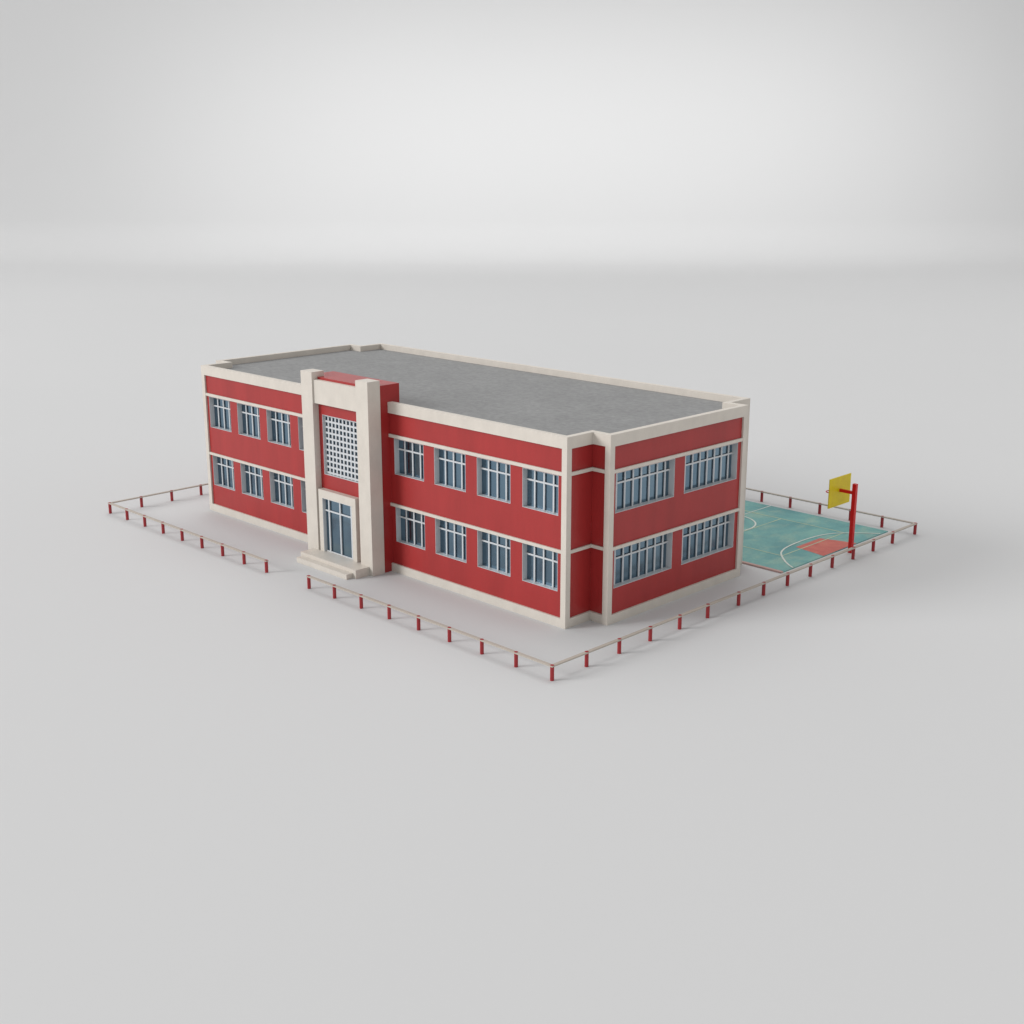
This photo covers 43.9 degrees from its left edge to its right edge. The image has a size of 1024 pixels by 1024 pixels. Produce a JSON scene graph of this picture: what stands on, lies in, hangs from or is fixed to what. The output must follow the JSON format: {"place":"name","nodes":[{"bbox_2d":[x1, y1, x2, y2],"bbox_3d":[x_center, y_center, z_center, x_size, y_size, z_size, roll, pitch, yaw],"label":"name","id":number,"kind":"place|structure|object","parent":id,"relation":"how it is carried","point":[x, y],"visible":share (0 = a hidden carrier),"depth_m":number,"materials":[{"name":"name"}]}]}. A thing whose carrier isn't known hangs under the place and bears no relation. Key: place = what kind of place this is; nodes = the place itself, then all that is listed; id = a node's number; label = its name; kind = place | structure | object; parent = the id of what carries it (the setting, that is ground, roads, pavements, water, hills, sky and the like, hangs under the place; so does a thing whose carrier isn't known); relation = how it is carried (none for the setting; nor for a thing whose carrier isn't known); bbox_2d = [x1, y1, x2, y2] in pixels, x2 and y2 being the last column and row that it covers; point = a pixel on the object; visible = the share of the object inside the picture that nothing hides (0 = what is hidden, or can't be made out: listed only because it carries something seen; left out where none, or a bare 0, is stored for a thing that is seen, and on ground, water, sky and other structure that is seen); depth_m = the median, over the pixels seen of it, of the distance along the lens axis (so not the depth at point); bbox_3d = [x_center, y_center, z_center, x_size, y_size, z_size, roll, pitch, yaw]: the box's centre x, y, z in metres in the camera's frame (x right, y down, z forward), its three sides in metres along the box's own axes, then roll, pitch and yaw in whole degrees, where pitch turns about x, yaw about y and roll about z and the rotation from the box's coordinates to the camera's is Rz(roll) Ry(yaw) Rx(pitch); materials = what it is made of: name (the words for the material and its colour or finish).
{"place":"outdoors","nodes":[
{"label":"outdoors","id":0,"kind":"place"},
{"bbox_2d":[201,343,749,628],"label":"school building","id":1,"kind":"structure","parent":0,"point":[537,493],"depth_m":62.32,"materials":[{"name":"red paint"}]},
{"bbox_2d":[209,397,231,431],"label":"window","id":2,"kind":"structure","parent":1,"relation":"in","point":[220,415],"depth_m":74.64,"materials":[{"name":"blue glass"}]},
{"bbox_2d":[213,455,234,490],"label":"window","id":3,"kind":"structure","parent":1,"relation":"in","point":[223,468],"depth_m":75.58,"materials":[{"name":"blue glass"}]},
{"bbox_2d":[237,403,260,439],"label":"window","id":4,"kind":"structure","parent":1,"relation":"in","point":[248,416],"depth_m":72.65,"materials":[{"name":"blue glass"}]},
{"bbox_2d":[240,463,263,499],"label":"window","id":5,"kind":"structure","parent":1,"relation":"in","point":[251,477],"depth_m":73.56,"materials":[{"name":"blue glass"}]},
{"bbox_2d":[266,409,290,446],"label":"window","id":6,"kind":"structure","parent":1,"relation":"in","point":[278,424],"depth_m":70.62,"materials":[{"name":"blue glass"}]},
{"bbox_2d":[269,471,293,508],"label":"window","id":7,"kind":"structure","parent":1,"relation":"in","point":[281,486],"depth_m":71.54,"materials":[{"name":"blue glass"}]},
{"bbox_2d":[298,417,303,450],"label":"window","id":8,"kind":"structure","parent":1,"relation":"in","point":[300,421],"depth_m":68.98,"materials":[{"name":"grey glass"}]},
{"bbox_2d":[301,480,306,512],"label":"window","id":9,"kind":"structure","parent":1,"relation":"in","point":[303,489],"depth_m":69.91,"materials":[{"name":"grey glass"}]},
{"bbox_2d":[322,498,352,559],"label":"door","id":10,"kind":"structure","parent":1,"relation":"in","point":[337,517],"depth_m":65.92,"materials":[{"name":"blue glass"}]},
{"bbox_2d":[322,415,357,482],"bbox_3d":[-8.514,-3.260,64.853,3.030,3.150,0.496,15,21,43],"label":"lattice window","id":11,"kind":"structure","parent":1,"relation":"in","point":[339,435],"depth_m":64.98,"materials":[{"name":"white glass"}]},
{"bbox_2d":[394,438,423,480],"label":"window","id":12,"kind":"structure","parent":1,"relation":"in","point":[408,456],"depth_m":63.04,"materials":[{"name":"blue glass"}]},
{"bbox_2d":[396,507,424,549],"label":"window","id":13,"kind":"structure","parent":1,"relation":"in","point":[410,526],"depth_m":63.99,"materials":[{"name":"blue glass"}]},
{"bbox_2d":[434,448,465,491],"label":"window","id":14,"kind":"structure","parent":1,"relation":"in","point":[449,466],"depth_m":61.00,"materials":[{"name":"blue glass"}]},
{"bbox_2d":[435,518,465,562],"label":"window","id":15,"kind":"structure","parent":1,"relation":"in","point":[450,538],"depth_m":61.94,"materials":[{"name":"blue glass"}]},
{"bbox_2d":[477,530,509,576],"bbox_3d":[-0.690,1.878,59.638,2.220,1.830,0.466,15,21,43],"label":"window","id":16,"kind":"structure","parent":1,"relation":"in","point":[493,551],"depth_m":59.87,"materials":[{"name":"blue glass"}]},
{"bbox_2d":[477,457,509,503],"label":"window","id":17,"kind":"structure","parent":1,"relation":"in","point":[493,477],"depth_m":58.95,"materials":[{"name":"blue glass"}]},
{"bbox_2d":[522,543,557,590],"bbox_3d":[1.419,2.431,57.605,2.220,1.830,0.466,15,21,43],"label":"window","id":18,"kind":"structure","parent":1,"relation":"in","point":[539,565],"depth_m":57.83,"materials":[{"name":"blue glass"}]},
{"bbox_2d":[522,467,558,515],"bbox_3d":[1.419,-0.956,56.684,2.220,1.830,0.466,15,21,43],"label":"window","id":19,"kind":"structure","parent":1,"relation":"in","point":[539,489],"depth_m":56.90,"materials":[{"name":"blue glass"}]},
{"bbox_2d":[613,532,672,588],"bbox_3d":[5.898,2.139,58.679,0.466,1.830,4.220,15,21,43],"label":"window","id":20,"kind":"structure","parent":1,"relation":"in","point":[640,560],"depth_m":58.96,"materials":[{"name":"blue glass"}]},
{"bbox_2d":[615,459,674,512],"bbox_3d":[5.898,-1.248,57.758,0.466,1.830,4.220,15,21,43],"label":"window","id":21,"kind":"structure","parent":1,"relation":"in","point":[652,483],"depth_m":58.02,"materials":[{"name":"blue glass"}]},
{"bbox_2d":[681,512,734,564],"bbox_3d":[9.411,1.216,62.072,0.466,1.830,4.220,15,21,43],"label":"window","id":22,"kind":"structure","parent":1,"relation":"in","point":[704,539],"depth_m":62.38,"materials":[{"name":"blue glass"}]},
{"bbox_2d":[684,443,737,493],"bbox_3d":[9.411,-2.171,61.151,0.466,1.830,4.220,15,21,43],"label":"window","id":23,"kind":"structure","parent":1,"relation":"in","point":[708,468],"depth_m":61.46,"materials":[{"name":"blue glass"}]},
{"bbox_2d":[0,0,1023,1023],"bbox_3d":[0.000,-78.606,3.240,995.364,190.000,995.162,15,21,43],"label":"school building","id":24,"kind":"structure","parent":0,"point":[234,789],"depth_m":68.21,"materials":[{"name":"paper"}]},
{"bbox_2d":[108,483,917,680],"bbox_3d":[-0.652,0.344,73.673,36.364,0.664,29.984,15,21,43],"label":"fence","id":25,"kind":"object","parent":24,"relation":"on","point":[585,653],"visible":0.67,"depth_m":61.33,"materials":[{"name":"red painted metal"},{"name":"beige painted metal"}]},
{"bbox_2d":[742,500,887,572],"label":"sports court","id":26,"kind":"object","parent":24,"relation":"on","point":[778,540],"visible":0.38,"depth_m":70.98,"materials":[{"name":"teal paint"}]},
{"bbox_2d":[826,473,857,552],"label":"basketball hoop","id":27,"kind":"object","parent":24,"relation":"on","point":[840,491],"visible":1,"depth_m":67.71,"materials":[{"name":"red metal"}]}
]}

